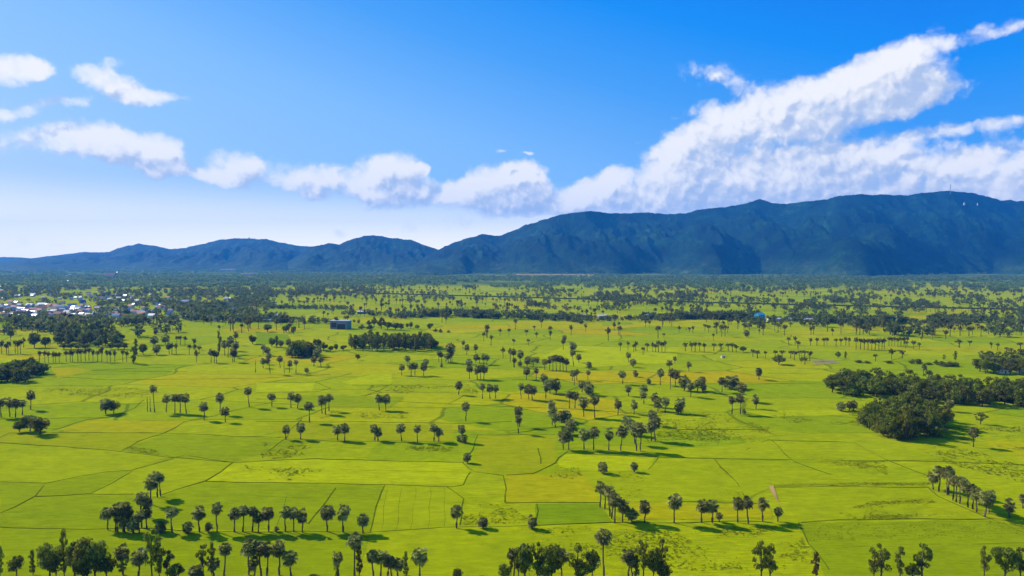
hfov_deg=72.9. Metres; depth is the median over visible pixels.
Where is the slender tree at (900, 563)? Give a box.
[894,546,904,575]
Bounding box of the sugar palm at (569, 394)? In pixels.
[566,391,573,407]
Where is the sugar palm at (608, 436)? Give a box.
[604,427,613,449]
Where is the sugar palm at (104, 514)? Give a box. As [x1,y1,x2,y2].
[99,507,111,529]
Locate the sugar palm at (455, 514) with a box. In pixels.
[450,504,463,527]
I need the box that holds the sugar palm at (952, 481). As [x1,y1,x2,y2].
[949,475,960,501]
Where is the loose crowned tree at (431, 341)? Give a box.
[429,336,434,349]
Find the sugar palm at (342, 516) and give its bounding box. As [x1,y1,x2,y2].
[336,504,350,532]
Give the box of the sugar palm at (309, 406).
[304,402,313,421]
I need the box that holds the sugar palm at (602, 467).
[598,461,607,473]
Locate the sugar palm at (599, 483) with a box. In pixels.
[594,480,604,506]
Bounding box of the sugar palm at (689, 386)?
[686,379,694,395]
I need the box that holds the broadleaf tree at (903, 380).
[890,377,913,387]
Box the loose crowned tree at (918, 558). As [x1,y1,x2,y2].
[913,542,932,575]
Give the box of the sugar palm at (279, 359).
[276,356,282,364]
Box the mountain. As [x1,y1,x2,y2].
[416,191,1023,275]
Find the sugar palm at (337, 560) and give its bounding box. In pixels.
[332,551,342,575]
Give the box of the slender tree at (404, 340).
[401,335,408,349]
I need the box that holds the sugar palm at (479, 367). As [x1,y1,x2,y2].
[477,365,484,379]
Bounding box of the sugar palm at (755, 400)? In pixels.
[752,394,759,407]
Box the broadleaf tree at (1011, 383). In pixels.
[1004,380,1019,385]
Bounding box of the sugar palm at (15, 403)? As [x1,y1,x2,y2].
[10,398,20,417]
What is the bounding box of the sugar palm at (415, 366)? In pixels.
[411,362,417,373]
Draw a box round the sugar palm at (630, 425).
[628,422,637,444]
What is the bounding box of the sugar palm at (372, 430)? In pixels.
[369,424,377,440]
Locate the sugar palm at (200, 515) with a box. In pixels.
[190,505,206,531]
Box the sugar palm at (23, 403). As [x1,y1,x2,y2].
[19,399,27,414]
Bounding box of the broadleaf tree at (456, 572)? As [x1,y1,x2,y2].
[453,569,463,575]
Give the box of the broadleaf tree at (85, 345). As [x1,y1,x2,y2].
[80,343,90,347]
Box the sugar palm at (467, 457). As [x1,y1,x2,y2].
[463,452,471,462]
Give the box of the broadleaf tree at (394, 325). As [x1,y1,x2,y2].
[391,323,399,329]
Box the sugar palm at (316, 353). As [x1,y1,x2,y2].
[313,348,319,358]
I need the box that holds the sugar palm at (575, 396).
[572,391,578,407]
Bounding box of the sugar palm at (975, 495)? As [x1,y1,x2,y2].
[970,487,984,511]
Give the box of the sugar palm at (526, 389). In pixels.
[524,384,530,398]
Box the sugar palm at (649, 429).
[645,421,656,440]
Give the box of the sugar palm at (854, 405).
[851,400,857,410]
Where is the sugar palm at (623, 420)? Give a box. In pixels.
[621,415,630,426]
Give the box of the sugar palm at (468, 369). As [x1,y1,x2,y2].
[466,365,472,378]
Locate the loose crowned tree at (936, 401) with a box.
[928,398,941,406]
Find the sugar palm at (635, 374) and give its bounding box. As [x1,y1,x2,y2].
[632,370,638,376]
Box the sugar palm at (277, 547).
[271,538,285,575]
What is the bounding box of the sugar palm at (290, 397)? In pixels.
[287,391,294,407]
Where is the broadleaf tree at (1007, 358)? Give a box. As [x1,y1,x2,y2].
[1003,357,1016,363]
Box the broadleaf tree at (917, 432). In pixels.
[900,414,920,438]
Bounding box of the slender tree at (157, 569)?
[154,540,165,575]
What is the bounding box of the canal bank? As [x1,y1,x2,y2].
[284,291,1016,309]
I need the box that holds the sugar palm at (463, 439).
[461,434,467,442]
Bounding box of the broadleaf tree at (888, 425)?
[880,416,896,437]
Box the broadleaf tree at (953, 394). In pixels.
[943,385,966,403]
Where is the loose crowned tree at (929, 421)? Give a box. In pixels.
[921,414,932,437]
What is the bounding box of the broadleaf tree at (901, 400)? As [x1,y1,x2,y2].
[894,395,907,405]
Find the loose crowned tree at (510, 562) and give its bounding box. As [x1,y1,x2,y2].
[507,548,512,568]
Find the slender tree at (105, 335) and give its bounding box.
[102,332,108,344]
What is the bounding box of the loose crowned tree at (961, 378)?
[950,374,964,385]
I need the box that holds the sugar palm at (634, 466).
[630,462,638,471]
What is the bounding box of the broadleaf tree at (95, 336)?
[93,329,98,339]
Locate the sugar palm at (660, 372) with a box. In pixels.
[657,368,664,384]
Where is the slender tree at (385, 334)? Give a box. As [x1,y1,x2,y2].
[382,332,388,343]
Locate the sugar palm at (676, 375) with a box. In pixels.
[671,369,680,385]
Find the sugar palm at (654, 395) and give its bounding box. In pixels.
[650,392,658,401]
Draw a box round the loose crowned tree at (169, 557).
[162,549,174,575]
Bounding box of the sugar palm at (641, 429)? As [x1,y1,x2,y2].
[634,422,647,450]
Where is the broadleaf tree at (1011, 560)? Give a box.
[990,545,1023,575]
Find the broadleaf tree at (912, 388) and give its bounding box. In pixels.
[903,383,921,398]
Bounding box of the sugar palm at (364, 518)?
[357,513,369,532]
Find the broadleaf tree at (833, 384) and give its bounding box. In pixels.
[824,374,840,392]
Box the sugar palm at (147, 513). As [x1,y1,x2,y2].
[140,507,151,527]
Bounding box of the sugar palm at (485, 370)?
[481,365,488,378]
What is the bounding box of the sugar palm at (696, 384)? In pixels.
[694,379,699,390]
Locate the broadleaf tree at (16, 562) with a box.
[6,555,24,575]
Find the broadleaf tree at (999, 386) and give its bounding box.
[989,382,1012,401]
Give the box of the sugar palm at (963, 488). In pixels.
[958,480,972,506]
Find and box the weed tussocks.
[1,373,1023,575]
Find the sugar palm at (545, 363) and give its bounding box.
[541,359,547,367]
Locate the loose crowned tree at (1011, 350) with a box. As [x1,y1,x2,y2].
[1007,348,1015,353]
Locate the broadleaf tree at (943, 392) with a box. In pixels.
[936,382,951,399]
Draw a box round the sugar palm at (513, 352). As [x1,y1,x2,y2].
[510,349,516,364]
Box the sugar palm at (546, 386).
[542,380,550,398]
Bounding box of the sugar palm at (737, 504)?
[732,496,744,521]
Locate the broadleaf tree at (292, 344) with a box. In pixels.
[285,341,295,356]
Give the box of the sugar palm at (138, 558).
[129,547,147,575]
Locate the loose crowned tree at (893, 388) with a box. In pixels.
[884,378,899,395]
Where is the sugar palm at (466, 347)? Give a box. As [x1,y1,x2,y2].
[464,344,469,354]
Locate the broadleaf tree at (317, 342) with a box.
[313,339,321,345]
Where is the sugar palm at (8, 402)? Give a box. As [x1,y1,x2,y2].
[5,397,12,416]
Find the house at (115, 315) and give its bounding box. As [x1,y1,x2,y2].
[111,313,119,318]
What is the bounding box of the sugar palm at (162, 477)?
[159,474,164,495]
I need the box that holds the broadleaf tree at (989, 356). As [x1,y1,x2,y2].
[980,355,993,359]
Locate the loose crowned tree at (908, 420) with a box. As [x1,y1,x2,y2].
[898,411,913,440]
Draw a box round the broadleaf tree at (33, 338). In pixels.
[27,333,40,347]
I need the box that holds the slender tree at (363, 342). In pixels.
[359,334,367,348]
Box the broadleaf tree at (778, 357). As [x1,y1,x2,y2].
[771,354,785,364]
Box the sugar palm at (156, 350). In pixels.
[151,344,160,354]
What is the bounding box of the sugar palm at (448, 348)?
[445,342,455,362]
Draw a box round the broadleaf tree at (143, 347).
[138,344,146,352]
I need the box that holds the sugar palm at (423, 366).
[420,362,427,375]
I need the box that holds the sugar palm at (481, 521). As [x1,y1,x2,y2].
[478,517,487,527]
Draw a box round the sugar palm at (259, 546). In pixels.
[251,541,266,575]
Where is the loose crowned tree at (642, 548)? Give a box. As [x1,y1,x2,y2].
[634,540,648,575]
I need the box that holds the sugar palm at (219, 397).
[215,392,224,411]
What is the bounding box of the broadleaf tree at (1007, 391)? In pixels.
[997,384,1015,401]
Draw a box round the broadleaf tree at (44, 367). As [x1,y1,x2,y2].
[38,363,50,373]
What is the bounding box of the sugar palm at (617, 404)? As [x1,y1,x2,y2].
[614,399,621,412]
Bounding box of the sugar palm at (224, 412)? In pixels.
[220,407,229,421]
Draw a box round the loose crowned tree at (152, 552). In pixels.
[143,528,160,575]
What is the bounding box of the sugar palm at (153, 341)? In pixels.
[149,336,158,343]
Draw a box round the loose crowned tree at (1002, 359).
[996,357,1008,365]
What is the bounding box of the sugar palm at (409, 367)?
[408,362,412,374]
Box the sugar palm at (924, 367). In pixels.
[921,364,926,375]
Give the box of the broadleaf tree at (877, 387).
[867,378,886,397]
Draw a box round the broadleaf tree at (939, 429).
[925,410,948,436]
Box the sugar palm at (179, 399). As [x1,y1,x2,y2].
[175,394,181,412]
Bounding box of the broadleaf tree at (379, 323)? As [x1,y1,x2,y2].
[377,317,384,328]
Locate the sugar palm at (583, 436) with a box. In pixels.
[578,428,590,449]
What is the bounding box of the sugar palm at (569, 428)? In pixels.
[564,419,577,432]
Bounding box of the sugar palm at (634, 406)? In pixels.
[630,400,637,413]
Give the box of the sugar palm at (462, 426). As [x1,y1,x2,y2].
[457,424,465,441]
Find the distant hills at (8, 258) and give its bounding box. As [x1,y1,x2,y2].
[0,252,99,260]
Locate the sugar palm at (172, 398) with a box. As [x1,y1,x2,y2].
[169,394,178,412]
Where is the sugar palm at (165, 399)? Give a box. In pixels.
[161,394,170,411]
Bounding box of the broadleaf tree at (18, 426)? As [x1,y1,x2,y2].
[12,420,24,431]
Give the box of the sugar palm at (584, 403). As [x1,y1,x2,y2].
[578,396,589,416]
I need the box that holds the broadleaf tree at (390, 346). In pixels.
[387,336,400,349]
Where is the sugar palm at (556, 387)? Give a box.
[551,378,561,392]
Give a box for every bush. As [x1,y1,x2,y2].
[936,361,947,366]
[946,361,954,365]
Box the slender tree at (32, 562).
[28,550,35,572]
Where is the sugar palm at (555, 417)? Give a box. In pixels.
[551,413,559,426]
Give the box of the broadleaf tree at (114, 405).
[108,400,120,412]
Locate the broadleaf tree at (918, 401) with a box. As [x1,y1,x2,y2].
[913,397,925,406]
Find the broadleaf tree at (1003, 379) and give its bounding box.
[997,376,1009,382]
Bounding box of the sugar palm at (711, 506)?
[705,499,718,522]
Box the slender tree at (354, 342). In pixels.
[350,334,357,349]
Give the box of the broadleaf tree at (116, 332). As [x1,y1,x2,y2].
[108,330,122,339]
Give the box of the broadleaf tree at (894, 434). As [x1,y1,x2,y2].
[889,415,904,439]
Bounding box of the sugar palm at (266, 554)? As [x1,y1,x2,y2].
[260,541,272,575]
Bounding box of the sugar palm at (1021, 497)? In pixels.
[1018,494,1023,507]
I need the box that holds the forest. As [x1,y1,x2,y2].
[0,269,1023,290]
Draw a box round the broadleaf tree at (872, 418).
[869,412,879,430]
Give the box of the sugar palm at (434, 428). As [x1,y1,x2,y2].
[429,423,437,441]
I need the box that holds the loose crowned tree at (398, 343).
[396,337,401,346]
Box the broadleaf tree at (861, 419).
[855,405,870,425]
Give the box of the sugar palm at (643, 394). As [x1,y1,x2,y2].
[639,391,647,402]
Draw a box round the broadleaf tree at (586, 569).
[574,563,594,575]
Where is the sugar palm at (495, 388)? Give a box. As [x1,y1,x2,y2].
[493,384,498,397]
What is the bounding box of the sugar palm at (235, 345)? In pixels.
[232,340,239,348]
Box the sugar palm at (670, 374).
[668,368,674,388]
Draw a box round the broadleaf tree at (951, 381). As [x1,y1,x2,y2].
[932,378,956,390]
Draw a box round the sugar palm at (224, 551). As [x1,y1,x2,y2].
[218,542,232,575]
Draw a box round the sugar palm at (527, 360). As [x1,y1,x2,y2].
[524,356,530,365]
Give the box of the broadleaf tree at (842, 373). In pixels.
[836,370,849,385]
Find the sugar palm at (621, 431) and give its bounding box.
[615,425,628,450]
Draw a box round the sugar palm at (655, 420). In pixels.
[647,416,661,440]
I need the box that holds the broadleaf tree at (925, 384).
[918,378,935,391]
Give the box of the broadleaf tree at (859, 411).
[857,401,876,414]
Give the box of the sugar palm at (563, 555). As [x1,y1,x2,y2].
[560,548,569,575]
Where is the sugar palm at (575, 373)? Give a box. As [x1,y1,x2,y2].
[571,370,577,384]
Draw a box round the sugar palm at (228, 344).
[225,340,231,353]
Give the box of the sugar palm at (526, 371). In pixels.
[523,366,530,379]
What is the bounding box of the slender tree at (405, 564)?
[402,551,408,574]
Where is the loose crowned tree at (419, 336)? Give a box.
[417,333,422,346]
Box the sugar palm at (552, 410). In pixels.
[547,407,557,423]
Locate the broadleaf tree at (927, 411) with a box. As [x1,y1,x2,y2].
[925,408,937,426]
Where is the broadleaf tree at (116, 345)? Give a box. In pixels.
[113,343,122,347]
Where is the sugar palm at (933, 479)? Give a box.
[927,471,938,489]
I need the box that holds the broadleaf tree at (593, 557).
[585,549,600,575]
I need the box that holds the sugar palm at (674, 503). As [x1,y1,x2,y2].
[666,493,682,522]
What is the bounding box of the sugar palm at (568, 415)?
[563,410,571,419]
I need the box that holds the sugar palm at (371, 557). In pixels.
[366,549,378,575]
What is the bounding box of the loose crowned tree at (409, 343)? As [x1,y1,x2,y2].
[406,338,413,349]
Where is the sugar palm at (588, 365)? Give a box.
[586,362,591,367]
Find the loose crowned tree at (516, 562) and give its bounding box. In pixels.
[513,549,522,575]
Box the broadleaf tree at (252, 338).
[249,335,256,343]
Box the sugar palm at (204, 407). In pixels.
[197,401,208,419]
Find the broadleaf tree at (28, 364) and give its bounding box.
[22,362,35,367]
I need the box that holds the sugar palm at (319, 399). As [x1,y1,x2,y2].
[317,395,326,413]
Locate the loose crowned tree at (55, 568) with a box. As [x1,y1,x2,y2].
[48,555,61,575]
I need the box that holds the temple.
[104,273,115,276]
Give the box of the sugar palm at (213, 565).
[207,557,220,575]
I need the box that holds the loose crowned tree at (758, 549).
[751,540,770,575]
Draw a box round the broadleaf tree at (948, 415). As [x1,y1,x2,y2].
[938,404,954,426]
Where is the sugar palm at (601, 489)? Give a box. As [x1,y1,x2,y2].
[599,485,610,508]
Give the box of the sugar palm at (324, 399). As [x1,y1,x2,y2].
[322,395,327,413]
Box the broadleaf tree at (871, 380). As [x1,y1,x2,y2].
[866,376,880,390]
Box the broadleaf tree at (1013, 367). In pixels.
[1003,362,1018,373]
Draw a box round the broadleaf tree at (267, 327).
[263,324,271,331]
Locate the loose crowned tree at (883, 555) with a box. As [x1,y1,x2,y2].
[869,543,891,575]
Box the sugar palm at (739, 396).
[736,393,744,413]
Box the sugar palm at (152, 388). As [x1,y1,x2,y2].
[149,385,157,411]
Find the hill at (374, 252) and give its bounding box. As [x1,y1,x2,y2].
[288,235,437,271]
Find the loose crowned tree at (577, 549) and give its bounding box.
[569,542,586,569]
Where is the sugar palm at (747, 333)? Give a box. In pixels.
[743,330,749,336]
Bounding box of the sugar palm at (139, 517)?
[132,511,144,533]
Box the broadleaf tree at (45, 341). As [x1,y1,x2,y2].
[40,337,50,347]
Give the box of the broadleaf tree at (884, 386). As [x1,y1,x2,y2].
[868,380,888,393]
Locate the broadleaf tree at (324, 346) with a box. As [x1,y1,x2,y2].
[320,342,327,350]
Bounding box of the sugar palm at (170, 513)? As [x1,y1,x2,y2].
[164,506,179,532]
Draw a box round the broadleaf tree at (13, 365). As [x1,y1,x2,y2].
[7,362,18,371]
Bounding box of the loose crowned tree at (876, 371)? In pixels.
[870,367,885,378]
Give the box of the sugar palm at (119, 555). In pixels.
[112,542,129,574]
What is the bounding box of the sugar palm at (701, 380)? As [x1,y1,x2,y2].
[697,376,706,391]
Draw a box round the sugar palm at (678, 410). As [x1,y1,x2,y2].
[673,403,683,413]
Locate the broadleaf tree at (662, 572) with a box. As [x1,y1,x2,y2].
[656,562,672,575]
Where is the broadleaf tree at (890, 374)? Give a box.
[883,370,894,380]
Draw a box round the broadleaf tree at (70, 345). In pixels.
[66,343,74,348]
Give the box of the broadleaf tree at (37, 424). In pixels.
[27,417,49,433]
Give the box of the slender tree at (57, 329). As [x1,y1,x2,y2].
[55,326,61,333]
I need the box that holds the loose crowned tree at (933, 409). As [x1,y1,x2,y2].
[925,402,938,412]
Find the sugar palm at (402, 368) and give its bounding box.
[399,364,404,374]
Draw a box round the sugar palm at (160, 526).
[155,520,166,532]
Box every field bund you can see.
[0,432,452,443]
[0,442,233,462]
[0,520,772,532]
[1,485,43,512]
[13,454,185,482]
[36,494,122,496]
[37,374,329,379]
[48,400,143,418]
[55,370,186,377]
[90,471,131,493]
[121,401,274,450]
[161,461,233,494]
[204,472,469,486]
[235,458,463,462]
[256,382,329,392]
[260,421,508,423]
[281,398,511,406]
[308,488,335,523]
[370,485,384,530]
[447,487,463,524]
[462,462,506,502]
[463,434,542,461]
[506,502,598,502]
[510,451,567,474]
[514,426,564,432]
[526,407,659,415]
[571,453,1023,464]
[623,428,767,429]
[714,459,743,494]
[746,440,839,449]
[772,440,831,474]
[798,522,829,569]
[800,543,999,546]
[801,518,990,522]
[811,486,926,487]
[853,442,927,475]
[927,487,1023,532]
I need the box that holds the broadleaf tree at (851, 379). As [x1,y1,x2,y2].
[843,375,858,387]
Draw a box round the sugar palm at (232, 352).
[229,348,236,361]
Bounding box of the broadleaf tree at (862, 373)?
[851,369,869,378]
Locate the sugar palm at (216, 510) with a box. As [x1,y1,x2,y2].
[211,502,222,531]
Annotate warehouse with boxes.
[330,320,351,328]
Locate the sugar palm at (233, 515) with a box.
[227,507,239,531]
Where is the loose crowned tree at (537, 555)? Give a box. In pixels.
[531,542,543,569]
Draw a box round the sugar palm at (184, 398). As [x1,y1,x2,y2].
[181,392,189,413]
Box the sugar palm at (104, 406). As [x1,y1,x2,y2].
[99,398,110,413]
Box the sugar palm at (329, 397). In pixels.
[326,394,333,410]
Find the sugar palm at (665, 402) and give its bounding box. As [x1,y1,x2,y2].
[660,397,669,412]
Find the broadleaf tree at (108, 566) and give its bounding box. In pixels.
[96,555,116,575]
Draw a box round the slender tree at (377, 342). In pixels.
[372,336,380,348]
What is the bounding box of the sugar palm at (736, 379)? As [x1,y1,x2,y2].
[730,375,740,386]
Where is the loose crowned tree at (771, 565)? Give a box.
[763,543,777,575]
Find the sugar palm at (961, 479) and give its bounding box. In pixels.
[954,475,967,503]
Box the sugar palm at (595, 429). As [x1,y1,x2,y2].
[590,426,600,449]
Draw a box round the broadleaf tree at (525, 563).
[515,545,533,575]
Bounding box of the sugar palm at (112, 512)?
[108,502,119,530]
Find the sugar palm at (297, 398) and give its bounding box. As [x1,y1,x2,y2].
[294,393,302,407]
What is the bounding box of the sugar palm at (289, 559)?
[281,549,297,574]
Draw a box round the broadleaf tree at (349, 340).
[348,334,352,347]
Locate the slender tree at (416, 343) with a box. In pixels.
[413,337,420,350]
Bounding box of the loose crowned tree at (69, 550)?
[64,541,83,575]
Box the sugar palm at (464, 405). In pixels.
[461,401,469,420]
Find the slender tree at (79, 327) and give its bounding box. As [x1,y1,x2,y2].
[77,325,82,335]
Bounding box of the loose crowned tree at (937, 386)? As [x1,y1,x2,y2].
[929,380,941,392]
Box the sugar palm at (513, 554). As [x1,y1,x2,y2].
[507,547,517,575]
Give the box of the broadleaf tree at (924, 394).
[914,386,942,401]
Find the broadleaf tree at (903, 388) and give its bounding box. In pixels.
[898,383,908,393]
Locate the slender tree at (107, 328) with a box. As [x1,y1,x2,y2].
[103,324,111,337]
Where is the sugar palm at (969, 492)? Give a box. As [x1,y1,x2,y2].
[964,484,976,509]
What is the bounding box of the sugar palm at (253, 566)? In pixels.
[247,556,259,575]
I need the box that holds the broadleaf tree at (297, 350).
[288,340,304,356]
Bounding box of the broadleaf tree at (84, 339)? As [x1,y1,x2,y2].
[78,334,88,343]
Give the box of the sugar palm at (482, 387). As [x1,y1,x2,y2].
[479,383,485,398]
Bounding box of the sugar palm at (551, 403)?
[547,400,555,409]
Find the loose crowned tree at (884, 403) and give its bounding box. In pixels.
[879,399,891,413]
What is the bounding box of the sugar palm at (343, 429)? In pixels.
[340,423,349,440]
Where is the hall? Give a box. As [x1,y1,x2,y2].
[220,269,235,270]
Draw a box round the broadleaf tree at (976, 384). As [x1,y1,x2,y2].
[972,382,988,401]
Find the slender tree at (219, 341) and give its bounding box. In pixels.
[217,331,221,351]
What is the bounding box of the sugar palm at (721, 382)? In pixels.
[717,377,726,385]
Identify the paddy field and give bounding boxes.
[0,358,36,362]
[0,427,157,449]
[0,443,167,482]
[0,470,130,512]
[0,495,156,527]
[0,528,369,575]
[51,368,90,377]
[59,420,184,432]
[91,460,231,493]
[108,483,382,531]
[122,434,318,460]
[208,459,468,483]
[255,383,314,391]
[256,332,288,343]
[267,423,453,440]
[298,395,402,407]
[342,374,391,384]
[362,526,534,575]
[371,486,467,530]
[475,435,556,473]
[505,474,597,502]
[507,322,602,328]
[535,503,611,524]
[540,345,677,367]
[558,453,654,470]
[566,440,787,458]
[582,459,743,501]
[630,503,771,518]
[691,337,758,341]
[718,460,851,497]
[746,409,851,416]
[771,442,937,461]
[775,486,927,520]
[800,520,1023,575]
[839,347,1023,350]
[902,323,987,329]
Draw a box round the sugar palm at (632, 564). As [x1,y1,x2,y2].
[625,555,637,575]
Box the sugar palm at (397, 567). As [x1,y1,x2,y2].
[392,557,403,574]
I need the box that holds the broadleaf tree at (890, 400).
[886,398,899,408]
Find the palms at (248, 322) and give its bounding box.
[0,285,1023,364]
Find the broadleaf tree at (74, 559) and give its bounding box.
[64,537,98,571]
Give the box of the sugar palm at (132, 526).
[126,517,139,533]
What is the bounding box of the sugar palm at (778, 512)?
[774,507,783,521]
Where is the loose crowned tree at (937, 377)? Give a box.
[930,374,941,392]
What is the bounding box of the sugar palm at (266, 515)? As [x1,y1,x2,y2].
[261,507,274,531]
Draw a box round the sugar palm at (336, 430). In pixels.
[332,425,340,439]
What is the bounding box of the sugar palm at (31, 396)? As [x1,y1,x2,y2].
[26,390,35,409]
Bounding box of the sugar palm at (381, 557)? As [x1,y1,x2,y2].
[374,549,387,575]
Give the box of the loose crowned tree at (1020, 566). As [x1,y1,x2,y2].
[1015,546,1023,575]
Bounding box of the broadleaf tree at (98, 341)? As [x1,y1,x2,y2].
[92,334,103,346]
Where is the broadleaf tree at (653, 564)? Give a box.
[646,548,662,575]
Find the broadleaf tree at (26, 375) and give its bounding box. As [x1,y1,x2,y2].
[19,367,34,381]
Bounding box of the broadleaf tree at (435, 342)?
[427,334,438,347]
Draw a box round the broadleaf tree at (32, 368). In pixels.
[24,365,37,374]
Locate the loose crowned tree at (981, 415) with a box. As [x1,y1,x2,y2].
[974,412,988,423]
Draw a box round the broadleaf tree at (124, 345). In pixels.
[119,342,128,348]
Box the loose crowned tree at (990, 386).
[984,384,995,404]
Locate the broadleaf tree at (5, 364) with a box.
[0,362,9,371]
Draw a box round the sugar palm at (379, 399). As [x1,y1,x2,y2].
[374,394,382,409]
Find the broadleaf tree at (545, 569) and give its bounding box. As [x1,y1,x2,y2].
[531,558,556,575]
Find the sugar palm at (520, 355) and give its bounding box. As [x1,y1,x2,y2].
[517,350,523,362]
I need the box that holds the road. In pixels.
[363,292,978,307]
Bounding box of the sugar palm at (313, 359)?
[310,357,316,364]
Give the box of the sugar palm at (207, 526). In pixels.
[204,522,212,531]
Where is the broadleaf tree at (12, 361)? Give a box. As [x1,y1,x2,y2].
[8,359,20,366]
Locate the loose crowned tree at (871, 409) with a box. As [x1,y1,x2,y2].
[863,402,876,429]
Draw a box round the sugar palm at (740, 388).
[736,382,747,393]
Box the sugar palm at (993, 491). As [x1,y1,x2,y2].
[986,490,996,512]
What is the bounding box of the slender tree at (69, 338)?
[64,330,73,343]
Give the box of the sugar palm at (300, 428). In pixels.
[296,423,305,438]
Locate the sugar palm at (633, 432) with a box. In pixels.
[631,426,640,450]
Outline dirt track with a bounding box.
[769,485,778,502]
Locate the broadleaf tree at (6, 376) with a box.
[0,368,12,380]
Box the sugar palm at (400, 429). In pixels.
[395,423,405,440]
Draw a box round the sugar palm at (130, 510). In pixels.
[123,505,133,530]
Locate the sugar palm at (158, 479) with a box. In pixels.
[149,471,162,497]
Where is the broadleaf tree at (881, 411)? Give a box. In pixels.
[866,408,885,425]
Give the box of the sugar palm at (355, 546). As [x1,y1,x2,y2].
[345,531,362,575]
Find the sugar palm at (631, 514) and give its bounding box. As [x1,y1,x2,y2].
[625,508,637,522]
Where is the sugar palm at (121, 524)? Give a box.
[118,516,129,531]
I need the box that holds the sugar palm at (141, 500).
[133,491,149,527]
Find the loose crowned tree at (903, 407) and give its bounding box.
[900,402,912,415]
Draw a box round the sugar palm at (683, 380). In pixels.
[677,375,689,389]
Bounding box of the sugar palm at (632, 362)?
[629,359,635,365]
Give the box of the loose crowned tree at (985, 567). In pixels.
[980,545,991,575]
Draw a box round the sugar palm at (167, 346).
[166,342,170,353]
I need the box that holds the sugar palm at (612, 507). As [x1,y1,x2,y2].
[607,496,614,518]
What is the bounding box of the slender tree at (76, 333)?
[72,328,80,337]
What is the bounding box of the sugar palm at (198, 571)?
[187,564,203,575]
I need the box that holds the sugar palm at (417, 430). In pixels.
[413,424,421,441]
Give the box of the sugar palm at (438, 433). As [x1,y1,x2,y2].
[435,427,443,441]
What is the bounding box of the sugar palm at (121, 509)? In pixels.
[115,501,130,530]
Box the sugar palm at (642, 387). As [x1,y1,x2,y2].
[639,384,647,392]
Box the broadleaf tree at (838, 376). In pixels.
[822,374,842,383]
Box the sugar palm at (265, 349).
[263,346,270,352]
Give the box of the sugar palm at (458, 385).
[454,381,462,394]
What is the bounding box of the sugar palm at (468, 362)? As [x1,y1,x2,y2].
[465,358,472,366]
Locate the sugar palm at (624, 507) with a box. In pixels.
[618,499,629,521]
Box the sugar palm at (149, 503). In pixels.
[145,497,152,507]
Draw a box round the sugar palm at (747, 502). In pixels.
[740,495,753,523]
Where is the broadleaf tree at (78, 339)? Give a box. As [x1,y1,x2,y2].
[76,332,83,341]
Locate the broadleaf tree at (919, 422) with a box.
[914,417,925,429]
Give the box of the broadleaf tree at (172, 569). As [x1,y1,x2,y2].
[165,562,184,575]
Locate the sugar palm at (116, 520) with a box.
[112,514,122,531]
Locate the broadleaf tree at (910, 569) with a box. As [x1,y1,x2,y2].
[904,562,921,575]
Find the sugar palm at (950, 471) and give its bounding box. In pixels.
[944,466,954,494]
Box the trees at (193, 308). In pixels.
[0,280,1023,336]
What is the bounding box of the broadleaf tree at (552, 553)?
[541,543,563,575]
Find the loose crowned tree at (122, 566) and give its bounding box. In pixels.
[116,559,128,575]
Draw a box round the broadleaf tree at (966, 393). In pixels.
[959,386,975,404]
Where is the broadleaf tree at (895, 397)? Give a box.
[889,393,911,403]
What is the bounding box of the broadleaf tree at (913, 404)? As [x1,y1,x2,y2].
[907,401,915,408]
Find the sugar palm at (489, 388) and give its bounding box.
[486,384,493,397]
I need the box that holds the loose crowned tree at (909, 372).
[902,369,917,378]
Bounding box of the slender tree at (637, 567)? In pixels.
[633,554,640,575]
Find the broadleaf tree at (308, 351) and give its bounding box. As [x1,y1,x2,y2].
[301,342,315,356]
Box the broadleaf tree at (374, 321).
[371,316,376,324]
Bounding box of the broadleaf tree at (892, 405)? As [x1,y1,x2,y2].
[884,402,897,409]
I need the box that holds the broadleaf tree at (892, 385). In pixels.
[886,377,898,393]
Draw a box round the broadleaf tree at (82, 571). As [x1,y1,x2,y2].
[72,553,98,575]
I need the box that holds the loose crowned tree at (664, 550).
[655,538,667,568]
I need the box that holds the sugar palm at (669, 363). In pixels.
[666,360,672,369]
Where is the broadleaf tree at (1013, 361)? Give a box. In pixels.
[1008,359,1017,371]
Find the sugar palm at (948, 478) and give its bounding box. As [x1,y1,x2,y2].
[947,474,956,499]
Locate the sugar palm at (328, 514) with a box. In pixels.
[320,504,335,531]
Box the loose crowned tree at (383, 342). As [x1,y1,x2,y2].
[381,337,386,347]
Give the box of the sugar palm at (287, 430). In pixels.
[282,424,289,439]
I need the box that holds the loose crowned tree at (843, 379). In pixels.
[837,377,848,394]
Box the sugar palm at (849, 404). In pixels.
[845,401,851,410]
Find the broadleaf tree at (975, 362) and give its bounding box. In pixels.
[971,359,982,371]
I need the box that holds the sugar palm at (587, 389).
[583,381,594,394]
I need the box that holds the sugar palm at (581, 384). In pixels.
[578,381,585,390]
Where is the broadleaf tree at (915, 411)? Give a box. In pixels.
[906,407,924,419]
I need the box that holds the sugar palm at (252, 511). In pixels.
[247,506,257,530]
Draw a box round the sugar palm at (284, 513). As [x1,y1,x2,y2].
[278,505,290,530]
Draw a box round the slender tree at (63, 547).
[57,527,67,575]
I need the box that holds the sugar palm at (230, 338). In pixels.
[227,336,233,347]
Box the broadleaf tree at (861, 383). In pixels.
[856,376,871,394]
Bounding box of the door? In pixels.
[337,324,344,328]
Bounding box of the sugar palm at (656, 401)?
[653,397,661,410]
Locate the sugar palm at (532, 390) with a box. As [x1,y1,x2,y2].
[527,385,537,399]
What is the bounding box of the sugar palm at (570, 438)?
[565,432,573,449]
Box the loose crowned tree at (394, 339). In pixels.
[389,336,396,347]
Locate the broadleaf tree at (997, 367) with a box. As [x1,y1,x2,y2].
[989,362,1002,373]
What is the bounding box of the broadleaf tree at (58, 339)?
[53,336,61,344]
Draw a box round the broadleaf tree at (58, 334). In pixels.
[52,332,63,342]
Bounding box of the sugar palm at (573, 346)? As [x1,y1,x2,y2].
[569,342,577,349]

